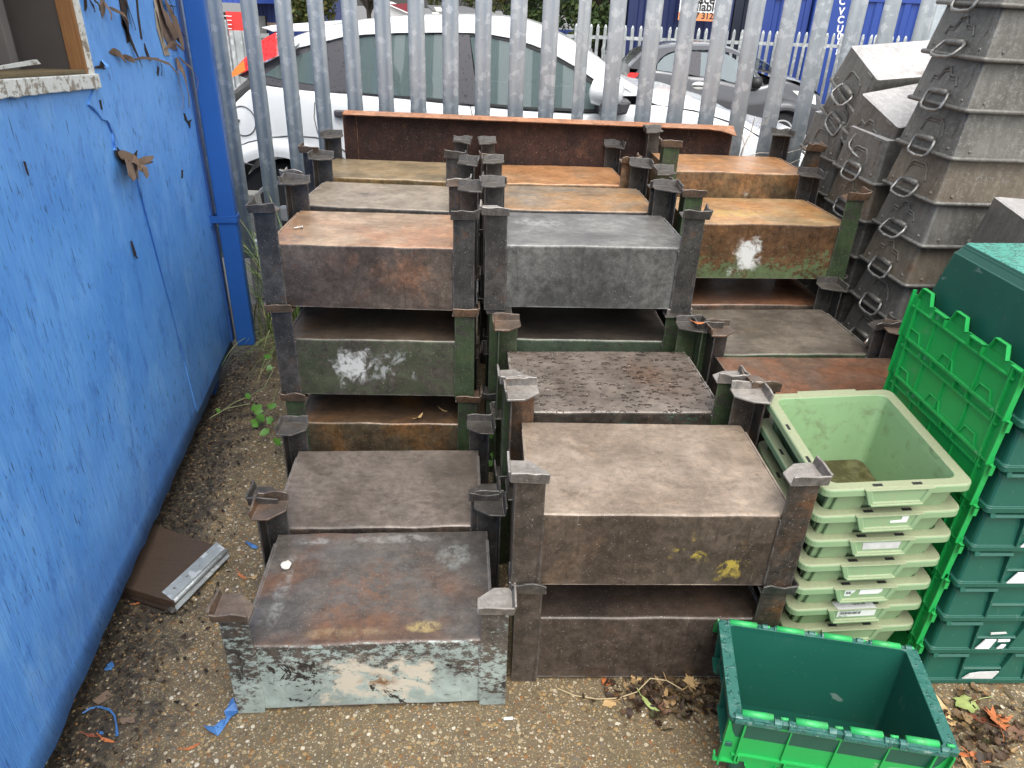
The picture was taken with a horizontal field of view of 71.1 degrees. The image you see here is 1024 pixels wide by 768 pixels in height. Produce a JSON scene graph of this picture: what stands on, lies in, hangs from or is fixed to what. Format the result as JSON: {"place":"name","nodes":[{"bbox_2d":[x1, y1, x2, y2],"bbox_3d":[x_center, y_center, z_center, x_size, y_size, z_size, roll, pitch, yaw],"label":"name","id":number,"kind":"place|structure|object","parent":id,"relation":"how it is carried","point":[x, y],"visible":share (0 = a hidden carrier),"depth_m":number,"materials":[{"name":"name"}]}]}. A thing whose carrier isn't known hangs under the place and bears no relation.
{"place":"outdoors","nodes":[
{"label":"outdoors","id":0,"kind":"place"},
{"bbox_2d":[279,149,479,214],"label":"steel stacking crate","id":1,"kind":"object","parent":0,"point":[328,193],"visible":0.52,"depth_m":2.80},
{"bbox_2d":[297,129,472,192],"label":"steel stacking crate","id":2,"kind":"object","parent":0,"point":[394,172],"visible":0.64,"depth_m":3.14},
{"bbox_2d":[222,2,606,304],"bbox_3d":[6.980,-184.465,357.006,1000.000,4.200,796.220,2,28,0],"label":"car park ground","id":3,"kind":"structure","parent":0,"point":[236,7],"depth_m":219.16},
{"bbox_2d":[224,20,246,88],"bbox_3d":[-3.993,-4.547,10.720,0.460,1.600,0.060,2,28,0],"label":"sheet fence","id":4,"kind":"object","parent":3,"relation":"on","point":[237,46],"visible":0.21,"depth_m":10.51,"materials":[{"name":"metal"}]},
{"bbox_2d":[222,0,273,35],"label":"warehouse","id":5,"kind":"structure","parent":3,"relation":"on","point":[234,20],"depth_m":38.70,"materials":[{"name":"blue metal"}]},
{"bbox_2d":[225,11,242,35],"bbox_3d":[-14.957,-19.498,38.807,0.919,1.182,0.100,2,28,0],"label":"sliding door","id":6,"kind":"structure","parent":5,"relation":"in","point":[236,18],"depth_m":38.69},
{"bbox_2d":[248,190,264,297],"bbox_3d":[-1.427,-0.781,4.050,0.110,0.600,0.100,2,28,0],"label":"concrete post","id":7,"kind":"object","parent":3,"relation":"on","point":[255,194],"visible":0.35,"depth_m":4.04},
{"bbox_2d":[257,0,341,35],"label":"warehouse","id":8,"kind":"structure","parent":3,"relation":"on","point":[266,14],"depth_m":44.03,"materials":[{"name":"blue metal"}]},
{"bbox_2d":[291,0,337,23],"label":"broadleaf tree","id":9,"kind":"object","parent":3,"relation":"on","point":[299,10],"visible":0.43,"depth_m":27.74,"materials":[{"name":"green plant"}]},
{"bbox_2d":[360,0,373,18],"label":"broadleaf tree","id":10,"kind":"object","parent":3,"relation":"on","point":[369,6],"visible":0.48,"depth_m":33.68,"materials":[{"name":"green plant"}]},
{"bbox_2d":[390,2,474,15],"bbox_3d":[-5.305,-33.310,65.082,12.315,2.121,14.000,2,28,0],"label":"gabled building","id":11,"kind":"structure","parent":3,"relation":"on","point":[398,9],"depth_m":64.29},
{"bbox_2d":[424,0,474,7],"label":"broadleaf tree","id":12,"kind":"object","parent":3,"relation":"on","point":[469,2],"visible":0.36,"depth_m":76.33,"materials":[{"name":"green plant"}]},
{"bbox_2d":[492,0,539,14],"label":"broadleaf tree","id":13,"kind":"object","parent":3,"relation":"on","point":[495,6],"visible":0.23,"depth_m":38.64,"materials":[{"name":"green plant"}]},
{"bbox_2d":[232,13,805,226],"bbox_3d":[0.138,-1.783,5.104,4.380,1.489,1.971,2,28,0],"label":"parked car","id":14,"kind":"object","parent":3,"relation":"on","point":[566,52],"visible":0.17,"depth_m":4.29,"materials":[{"name":"white paint"}]},
{"bbox_2d":[502,0,602,22],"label":"broadleaf tree","id":15,"kind":"object","parent":3,"relation":"on","point":[534,12],"visible":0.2,"depth_m":24.99,"materials":[{"name":"green plant"}]},
{"bbox_2d":[539,0,627,57],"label":"broadleaf tree","id":16,"kind":"object","parent":3,"relation":"on","point":[599,15],"visible":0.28,"depth_m":16.99,"materials":[{"name":"green plant"}]},
{"bbox_2d":[625,0,734,55],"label":"shipping container","id":17,"kind":"object","parent":3,"relation":"on","point":[635,13],"visible":0.02,"depth_m":16.38,"materials":[{"name":"metal"}]},
{"bbox_2d":[678,0,715,20],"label":"letting sign","id":18,"kind":"object","parent":17,"relation":"attached to","point":[705,10],"visible":0.38,"depth_m":15.80,"materials":[{"name":"white"}]},
{"bbox_2d":[621,40,820,134],"bbox_3d":[3.439,-4.880,12.040,3.341,1.560,1.898,2,28,0],"label":"parked car","id":19,"kind":"object","parent":3,"relation":"on","point":[630,64],"visible":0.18,"depth_m":11.27,"materials":[{"name":"silver metal"}]},
{"bbox_2d":[566,23,906,104],"bbox_3d":[5.136,-6.699,15.599,8.000,1.801,0.079,2,28,0],"label":"palisade fence","id":20,"kind":"object","parent":3,"relation":"on","point":[732,42],"visible":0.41,"depth_m":15.29,"materials":[{"name":"metal"}]},
{"bbox_2d":[726,0,748,62],"bbox_3d":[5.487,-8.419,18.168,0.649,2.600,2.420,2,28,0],"label":"shipping container","id":21,"kind":"object","parent":3,"relation":"on","point":[739,14],"visible":0.02,"depth_m":16.78,"materials":[{"name":"metal"}]},
{"bbox_2d":[754,0,811,77],"bbox_3d":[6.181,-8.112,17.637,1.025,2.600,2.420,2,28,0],"label":"shipping container","id":22,"kind":"object","parent":3,"relation":"on","point":[772,15],"visible":0.1,"depth_m":16.27,"materials":[{"name":"metal"}]},
{"bbox_2d":[799,0,920,103],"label":"shipping container","id":23,"kind":"object","parent":3,"relation":"on","point":[907,18],"visible":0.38,"depth_m":16.15,"materials":[{"name":"metal"}]},
{"bbox_2d":[357,0,563,12],"label":"sky","id":24,"kind":"structure","parent":0,"point":[359,3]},
{"bbox_2d":[44,303,1023,767],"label":"yard ground","id":25,"kind":"structure","parent":0,"point":[584,741],"depth_m":1.77,"materials":[{"name":"gravel"}]},
{"bbox_2d":[82,706,118,735],"bbox_3d":[-0.972,0.801,1.719,0.127,0.008,0.041,16,31,24],"label":"paint strip","id":26,"kind":"object","parent":25,"relation":"on","point":[114,716],"visible":1,"depth_m":1.73,"materials":[{"name":"blue paint"}]},
{"bbox_2d":[93,690,112,704],"bbox_3d":[-1.010,0.776,1.770,0.026,0.005,0.039,16,31,25],"label":"wood splinter","id":27,"kind":"object","parent":25,"relation":"on","point":[101,698],"visible":1,"depth_m":1.77,"materials":[{"name":"brown wood"}]},
{"bbox_2d":[0,0,256,767],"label":"site shed","id":28,"kind":"structure","parent":25,"relation":"on","point":[117,336],"depth_m":1.86,"materials":[{"name":"blue paint"}]},
{"bbox_2d":[0,0,101,99],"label":"window frame","id":29,"kind":"structure","parent":28,"relation":"in","point":[47,39],"depth_m":1.81,"materials":[{"name":"white paint"}]},
{"bbox_2d":[51,353,285,767],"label":"gravel","id":30,"kind":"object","parent":25,"relation":"on","point":[105,734],"visible":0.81,"depth_m":2.01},
{"bbox_2d":[121,525,229,614],"bbox_3d":[-1.059,0.546,2.161,0.336,0.042,0.262,11,29,16],"label":"broken board","id":31,"kind":"object","parent":25,"relation":"on","point":[176,570],"visible":0.91,"depth_m":2.13,"materials":[{"name":"brown wood"}]},
{"bbox_2d":[203,698,237,735],"bbox_3d":[-0.693,0.803,1.727,0.038,0.022,0.092,15,31,24],"label":"paint chip","id":32,"kind":"object","parent":25,"relation":"on","point":[231,710],"visible":0.98,"depth_m":1.72,"materials":[{"name":"blue paint"}]},
{"bbox_2d":[208,354,280,445],"bbox_3d":[-1.094,0.087,2.915,0.289,0.152,0.624,-8,29,-18],"label":"creeping weed","id":33,"kind":"object","parent":25,"relation":"on","point":[259,416],"visible":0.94,"depth_m":2.93,"materials":[{"name":"green plant"}]},
{"bbox_2d":[217,189,299,377],"bbox_3d":[-1.169,-0.551,3.537,1.171,0.691,1.179,2,28,0],"label":"grass tuft","id":34,"kind":"object","parent":25,"relation":"on","point":[295,312],"visible":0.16,"depth_m":3.59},
{"bbox_2d":[206,490,516,712],"bbox_3d":[-0.351,0.550,1.868,0.692,0.355,0.449,0,28,-4],"label":"steel stacking crate","id":35,"kind":"object","parent":25,"relation":"on","point":[327,619],"visible":0.98,"depth_m":1.75,"materials":[{"name":"teal paint"}]},
{"bbox_2d":[245,413,500,566],"bbox_3d":[-0.397,0.354,2.238,0.701,0.354,0.449,0,28,-4],"label":"steel stacking crate","id":36,"kind":"object","parent":25,"relation":"on","point":[353,492],"visible":0.63,"depth_m":2.21,"materials":[{"name":"metal"}]},
{"bbox_2d":[279,343,481,450],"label":"steel stacking crate","id":37,"kind":"object","parent":25,"relation":"on","point":[340,422],"visible":0.56,"depth_m":2.58,"materials":[{"name":"green paint"}]},
{"bbox_2d":[264,266,480,398],"bbox_3d":[-0.465,-0.203,2.592,0.700,0.352,0.451,1,28,-2],"label":"steel stacking crate","id":38,"kind":"object","parent":37,"relation":"on","point":[348,351],"visible":0.76,"depth_m":2.44,"materials":[{"name":"green paint"}]},
{"bbox_2d":[245,172,483,310],"bbox_3d":[-0.459,-0.486,2.435,0.712,0.351,0.451,1,28,-1],"label":"steel stacking crate","id":39,"kind":"object","parent":38,"relation":"on","point":[375,260],"visible":1,"depth_m":2.29,"materials":[{"name":"metal"}]},
{"bbox_2d":[477,276,485,362],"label":"steel stacking crate","id":40,"kind":"object","parent":25,"relation":"on","point":[482,319],"visible":0.06,"depth_m":3.40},
{"bbox_2d":[478,213,483,297],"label":"steel stacking crate","id":41,"kind":"object","parent":40,"relation":"on","point":[480,255],"visible":0.05,"depth_m":3.32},
{"bbox_2d":[477,136,642,228],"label":"steel stacking crate","id":42,"kind":"object","parent":41,"relation":"on","point":[606,175],"visible":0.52,"depth_m":3.28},
{"bbox_2d":[481,340,494,471],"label":"steel stacking crate","id":43,"kind":"object","parent":25,"relation":"on","point":[488,398],"visible":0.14,"depth_m":2.64,"materials":[{"name":"green paint"}]},
{"bbox_2d":[485,307,692,393],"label":"steel stacking crate","id":44,"kind":"object","parent":43,"relation":"on","point":[553,329],"visible":0.38,"depth_m":2.50,"materials":[{"name":"green paint"}]},
{"bbox_2d":[479,175,713,312],"bbox_3d":[0.250,-0.491,2.472,0.728,0.350,0.451,0,28,-3],"label":"steel stacking crate","id":45,"kind":"object","parent":44,"relation":"on","point":[589,260],"visible":1,"depth_m":2.33,"materials":[{"name":"grey metal"}]},
{"bbox_2d":[489,401,509,563],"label":"steel stacking crate","id":46,"kind":"object","parent":25,"relation":"on","point":[504,538],"visible":0.07,"depth_m":2.23,"materials":[{"name":"green paint"}]},
{"bbox_2d":[492,312,750,475],"bbox_3d":[0.292,0.023,2.218,0.700,0.353,0.447,0,28,-4],"label":"steel stacking crate","id":47,"kind":"object","parent":46,"relation":"on","point":[606,387],"visible":0.6,"depth_m":2.15,"materials":[{"name":"green paint"}]},
{"bbox_2d":[46,338,1023,767],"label":"loose pebbles","id":48,"kind":"object","parent":25,"relation":"on","point":[200,752],"visible":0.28,"depth_m":1.76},
{"bbox_2d":[342,110,736,203],"bbox_3d":[0.105,-0.774,3.628,1.860,1.080,0.098,2,28,0],"label":"steel trough","id":49,"kind":"object","parent":25,"relation":"on","point":[401,136],"visible":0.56,"depth_m":3.44,"materials":[{"name":"metal"}]},
{"bbox_2d":[181,0,946,258],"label":"palisade fence","id":50,"kind":"object","parent":25,"relation":"on","point":[930,14],"visible":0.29,"depth_m":3.38,"materials":[{"name":"metal"}]},
{"bbox_2d":[740,118,800,163],"bbox_3d":[1.260,-1.108,3.495,0.328,0.371,0.029,2,28,0],"label":"bare twig","id":51,"kind":"object","parent":50,"relation":"attached to","point":[751,134],"visible":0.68,"depth_m":3.46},
{"bbox_2d":[558,678,681,699],"bbox_3d":[0.279,0.777,1.825,0.322,0.034,0.041,0,28,-4],"label":"dry straw","id":52,"kind":"object","parent":25,"relation":"on","point":[624,695],"visible":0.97,"depth_m":1.82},
{"bbox_2d":[505,478,799,680],"bbox_3d":[0.329,0.524,1.970,0.698,0.352,0.451,1,28,-2],"label":"steel stacking crate","id":53,"kind":"object","parent":25,"relation":"on","point":[606,630],"visible":0.47,"depth_m":1.81,"materials":[{"name":"metal"}]},
{"bbox_2d":[503,376,832,586],"bbox_3d":[0.333,0.242,1.813,0.712,0.349,0.454,1,28,-2],"label":"steel stacking crate","id":54,"kind":"object","parent":53,"relation":"on","point":[632,504],"visible":0.99,"depth_m":1.69,"materials":[{"name":"metal"}]},
{"bbox_2d":[582,675,1023,767],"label":"leaf litter","id":55,"kind":"object","parent":25,"relation":"on","point":[650,687],"visible":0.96,"depth_m":1.80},
{"bbox_2d":[682,674,699,689],"bbox_3d":[0.461,0.771,1.841,0.047,0.022,0.076,13,30,19],"label":"fallen leaf","id":56,"kind":"object","parent":55,"relation":"on","point":[689,680],"visible":1,"depth_m":1.85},
{"bbox_2d":[982,705,1012,740],"bbox_3d":[1.214,0.838,1.766,0.084,0.033,0.120,2,28,0],"label":"fallen leaf","id":57,"kind":"object","parent":55,"relation":"on","point":[993,715],"visible":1,"depth_m":1.79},
{"bbox_2d":[1001,725,1023,740],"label":"fallen leaf","id":58,"kind":"object","parent":55,"relation":"on","point":[1015,729],"visible":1,"depth_m":1.76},
{"bbox_2d":[711,619,959,767],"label":"lidded container","id":59,"kind":"object","parent":25,"relation":"on","point":[794,698],"visible":1,"depth_m":1.67,"materials":[{"name":"green plastic"}]},
{"bbox_2d":[779,607,912,640],"bbox_3d":[0.873,0.588,2.062,0.349,0.149,0.418,-2,32,-1],"label":"storage tote","id":60,"kind":"object","parent":25,"relation":"on","point":[882,629],"visible":0.25,"depth_m":1.86,"materials":[{"name":"green plastic"}]},
{"bbox_2d":[784,590,921,623],"bbox_3d":[0.870,0.545,2.035,0.349,0.207,0.418,-3,32,-2],"label":"storage tote","id":61,"kind":"object","parent":60,"relation":"on","point":[835,612],"visible":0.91,"depth_m":1.82,"materials":[{"name":"green plastic"}]},
{"bbox_2d":[788,567,930,618],"bbox_3d":[0.868,0.480,1.990,0.349,0.206,0.418,-2,32,-1],"label":"storage tote","id":62,"kind":"object","parent":61,"relation":"on","point":[860,591],"visible":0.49,"depth_m":1.78,"materials":[{"name":"green plastic"}]},
{"bbox_2d":[793,544,939,598],"bbox_3d":[0.866,0.412,1.950,0.349,0.206,0.418,-2,32,-1],"label":"storage tote","id":63,"kind":"object","parent":62,"relation":"on","point":[850,568],"visible":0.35,"depth_m":1.74,"materials":[{"name":"green plastic"}]},
{"bbox_2d":[757,440,950,577],"bbox_3d":[0.868,0.344,1.909,0.349,0.206,0.418,-2,32,-1],"label":"storage tote","id":64,"kind":"object","parent":63,"relation":"on","point":[860,544],"visible":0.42,"depth_m":1.70,"materials":[{"name":"green plastic"}]},
{"bbox_2d":[760,418,958,554],"bbox_3d":[0.860,0.278,1.866,0.349,0.206,0.418,-3,32,-1],"label":"storage tote","id":65,"kind":"object","parent":64,"relation":"on","point":[875,519],"visible":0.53,"depth_m":1.66,"materials":[{"name":"green plastic"}]},
{"bbox_2d":[766,389,970,529],"bbox_3d":[0.861,0.212,1.822,0.349,0.206,0.418,-2,32,-1],"label":"storage tote","id":66,"kind":"object","parent":65,"relation":"on","point":[876,448],"visible":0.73,"depth_m":1.88,"materials":[{"name":"green plastic"}]},
{"bbox_2d":[887,630,1023,682],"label":"lidded container","id":67,"kind":"object","parent":25,"relation":"on","point":[974,667],"visible":0.16,"depth_m":1.88,"materials":[{"name":"green plastic"}]},
{"bbox_2d":[908,590,1023,652],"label":"lidded container","id":68,"kind":"object","parent":67,"relation":"on","point":[934,631],"visible":0.27,"depth_m":1.83,"materials":[{"name":"green plastic"}]},
{"bbox_2d":[916,566,1023,620],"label":"lidded container","id":69,"kind":"object","parent":68,"relation":"on","point":[946,598],"visible":0.2,"depth_m":1.78,"materials":[{"name":"green plastic"}]},
{"bbox_2d":[931,517,1023,586],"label":"lidded container","id":70,"kind":"object","parent":69,"relation":"on","point":[960,563],"visible":0.09,"depth_m":1.73,"materials":[{"name":"green plastic"}]},
{"bbox_2d":[941,492,1023,550],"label":"lidded container","id":71,"kind":"object","parent":70,"relation":"on","point":[975,526],"visible":0.2,"depth_m":1.68,"materials":[{"name":"green plastic"}]},
{"bbox_2d":[883,366,1023,512],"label":"lidded container","id":72,"kind":"object","parent":71,"relation":"on","point":[993,488],"visible":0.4,"depth_m":1.66,"materials":[{"name":"green plastic"}]},
{"bbox_2d":[887,328,1023,471],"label":"lidded container","id":73,"kind":"object","parent":72,"relation":"on","point":[997,438],"visible":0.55,"depth_m":1.71,"materials":[{"name":"green plastic"}]},
{"bbox_2d":[898,243,1023,428],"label":"lidded container","id":74,"kind":"object","parent":73,"relation":"on","point":[966,314],"visible":1,"depth_m":1.68,"materials":[{"name":"green plastic"}]},
{"bbox_2d":[954,694,992,712],"bbox_3d":[1.173,0.808,1.835,0.101,0.022,0.056,-14,32,-27],"label":"fallen leaf","id":75,"kind":"object","parent":25,"relation":"on","point":[963,701],"visible":1,"depth_m":1.83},
{"bbox_3d":[1.547,-0.480,3.533,0.483,0.174,0.322,-3,32,-6],"label":"baking tin","id":76,"kind":"object","parent":25,"relation":"on","visible":0},
{"bbox_2d":[797,279,810,287],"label":"storage bin","id":77,"kind":"object","parent":76,"relation":"on","point":[805,282],"visible":0.03,"depth_m":3.35,"materials":[{"name":"metal"}]},
{"bbox_3d":[1.551,-0.723,3.385,0.474,0.179,0.322,-3,32,-6],"label":"baking tin","id":78,"kind":"object","parent":77,"relation":"on","visible":0},
{"bbox_2d":[815,194,830,211],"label":"storage bin","id":79,"kind":"object","parent":78,"relation":"on","point":[822,203],"visible":0.06,"depth_m":3.17,"materials":[{"name":"metal"}]},
{"bbox_2d":[800,155,839,196],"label":"storage bin","id":80,"kind":"object","parent":79,"relation":"on","point":[826,185],"visible":0.16,"depth_m":3.12,"materials":[{"name":"metal"}]},
{"bbox_2d":[799,111,845,163],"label":"metal storage bin","id":81,"kind":"object","parent":80,"relation":"on","point":[817,132],"visible":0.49,"depth_m":3.11,"materials":[{"name":"metal"}]},
{"bbox_2d":[820,90,851,144],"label":"storage bin","id":82,"kind":"object","parent":81,"relation":"on","point":[829,108],"visible":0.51,"depth_m":3.04,"materials":[{"name":"metal"}]},
{"bbox_2d":[481,154,673,215],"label":"steel stacking crate","id":83,"kind":"object","parent":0,"point":[631,199],"visible":0.46,"depth_m":2.89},
{"bbox_2d":[658,274,847,318],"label":"steel stacking crate","id":84,"kind":"object","parent":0,"point":[747,294],"visible":0.21,"depth_m":2.90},
{"bbox_2d":[653,164,872,279],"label":"steel stacking crate","id":85,"kind":"object","parent":84,"relation":"on","point":[801,235],"visible":0.8,"depth_m":2.69,"materials":[{"name":"green paint"}]},
{"bbox_2d":[661,276,901,373],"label":"steel stacking crate","id":86,"kind":"object","parent":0,"point":[819,330],"visible":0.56,"depth_m":2.54,"materials":[{"name":"green paint"}]},
{"bbox_2d":[701,318,900,448],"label":"steel stacking crate","id":87,"kind":"object","parent":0,"point":[779,375],"visible":0.34,"depth_m":2.31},
{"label":"steel stacking crate","id":88,"kind":"object","parent":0,"visible":0},
{"bbox_2d":[643,124,827,200],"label":"steel stacking crate","id":89,"kind":"object","parent":88,"relation":"on","point":[773,175],"visible":0.7,"depth_m":3.07,"materials":[{"name":"green paint"}]},
{"bbox_3d":[1.529,-0.157,3.233,0.484,0.174,0.322,-3,32,-6],"label":"baking tin","id":90,"kind":"object","parent":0,"visible":0},
{"bbox_3d":[1.538,-0.276,3.161,0.467,0.182,0.322,-3,32,-6],"label":"baking tin","id":91,"kind":"object","parent":90,"relation":"on","visible":0},
{"bbox_2d":[807,279,856,322],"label":"storage bin","id":92,"kind":"object","parent":91,"relation":"on","point":[847,301],"visible":0.05,"depth_m":2.96,"materials":[{"name":"metal"}]},
{"bbox_2d":[845,257,867,292],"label":"storage bin","id":93,"kind":"object","parent":92,"relation":"on","point":[855,269],"visible":0.07,"depth_m":2.87,"materials":[{"name":"metal"}]},
{"bbox_2d":[828,205,877,259],"bbox_3d":[1.526,-0.650,2.930,0.492,0.166,0.322,-3,32,-6],"label":"metal storage bin","id":94,"kind":"object","parent":93,"relation":"on","point":[864,234],"visible":0.09,"depth_m":2.81,"materials":[{"name":"metal"}]},
{"bbox_2d":[824,170,890,223],"bbox_3d":[1.540,-0.766,2.861,0.464,0.183,0.322,-3,32,-6],"label":"metal storage bin","id":95,"kind":"object","parent":94,"relation":"on","point":[872,206],"visible":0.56,"depth_m":2.79,"materials":[{"name":"metal"}]},
{"bbox_2d":[832,126,902,186],"bbox_3d":[1.538,-0.889,2.785,0.470,0.181,0.322,-3,32,-6],"label":"metal storage bin","id":96,"kind":"object","parent":95,"relation":"on","point":[872,165],"visible":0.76,"depth_m":2.71,"materials":[{"name":"metal"}]},
{"bbox_2d":[841,84,918,158],"bbox_3d":[1.556,-1.002,2.750,0.477,0.178,0.322,-12,50,-4],"label":"metal storage bin","id":97,"kind":"object","parent":96,"relation":"on","point":[887,113],"visible":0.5,"depth_m":2.71,"materials":[{"name":"metal"}]},
{"bbox_2d":[829,40,930,113],"bbox_3d":[1.571,-1.242,2.914,0.490,0.168,0.322,-6,53,-3],"label":"metal storage bin","id":98,"kind":"object","parent":97,"relation":"on","point":[862,69],"visible":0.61,"depth_m":2.86,"materials":[{"name":"metal"}]},
{"bbox_3d":[1.587,-0.179,2.230,0.322,0.176,0.479,9,29,13],"label":"baking tin","id":99,"kind":"object","parent":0,"visible":0},
{"bbox_3d":[1.591,-0.293,2.170,0.322,0.176,0.480,9,29,13],"label":"baking tin","id":100,"kind":"object","parent":99,"relation":"on","visible":0},
{"bbox_2d":[966,197,1023,242],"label":"storage bin","id":101,"kind":"object","parent":100,"relation":"on","point":[1002,221],"visible":0.49,"depth_m":2.18,"materials":[{"name":"metal"}]},
{"bbox_3d":[1.535,-0.098,2.813,0.480,0.176,0.322,-1,30,-7],"label":"baking tin","id":102,"kind":"object","parent":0,"visible":0},
{"bbox_2d":[840,299,882,345],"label":"storage bin","id":103,"kind":"object","parent":102,"relation":"on","point":[857,321],"visible":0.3,"depth_m":2.76,"materials":[{"name":"metal"}]},
{"bbox_2d":[849,266,932,319],"bbox_3d":[1.558,-0.347,2.676,0.469,0.181,0.322,0,29,-7],"label":"metal storage bin","id":104,"kind":"object","parent":103,"relation":"on","point":[884,297],"visible":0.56,"depth_m":2.63,"materials":[{"name":"metal"}]},
{"bbox_2d":[858,226,958,287],"bbox_3d":[1.559,-0.473,2.606,0.472,0.180,0.322,0,29,-6],"label":"metal storage bin","id":105,"kind":"object","parent":104,"relation":"on","point":[902,262],"visible":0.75,"depth_m":2.50,"materials":[{"name":"metal"}]},
{"bbox_2d":[871,188,988,248],"bbox_3d":[1.564,-0.600,2.530,0.487,0.171,0.322,0,30,-7],"label":"metal storage bin","id":106,"kind":"object","parent":105,"relation":"on","point":[918,223],"visible":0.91,"depth_m":2.42,"materials":[{"name":"metal"}]},
{"bbox_2d":[881,145,1023,206],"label":"metal storage bin","id":107,"kind":"object","parent":106,"relation":"on","point":[930,179],"visible":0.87,"depth_m":2.35,"materials":[{"name":"metal"}]},
{"bbox_2d":[895,102,1023,163],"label":"metal storage bin","id":108,"kind":"object","parent":107,"relation":"on","point":[950,135],"visible":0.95,"depth_m":2.28,"materials":[{"name":"metal"}]},
{"bbox_2d":[907,56,1023,115],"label":"metal storage bin","id":109,"kind":"object","parent":108,"relation":"on","point":[964,85],"visible":0.9,"depth_m":2.21,"materials":[{"name":"metal"}]},
{"bbox_2d":[921,5,1023,63],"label":"metal storage bin","id":110,"kind":"object","parent":109,"relation":"on","point":[988,34],"visible":0.98,"depth_m":2.15,"materials":[{"name":"metal"}]},
{"bbox_2d":[936,0,1023,12],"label":"storage bin","id":111,"kind":"object","parent":110,"relation":"on","point":[1017,4],"visible":1,"depth_m":2.13,"materials":[{"name":"metal"}]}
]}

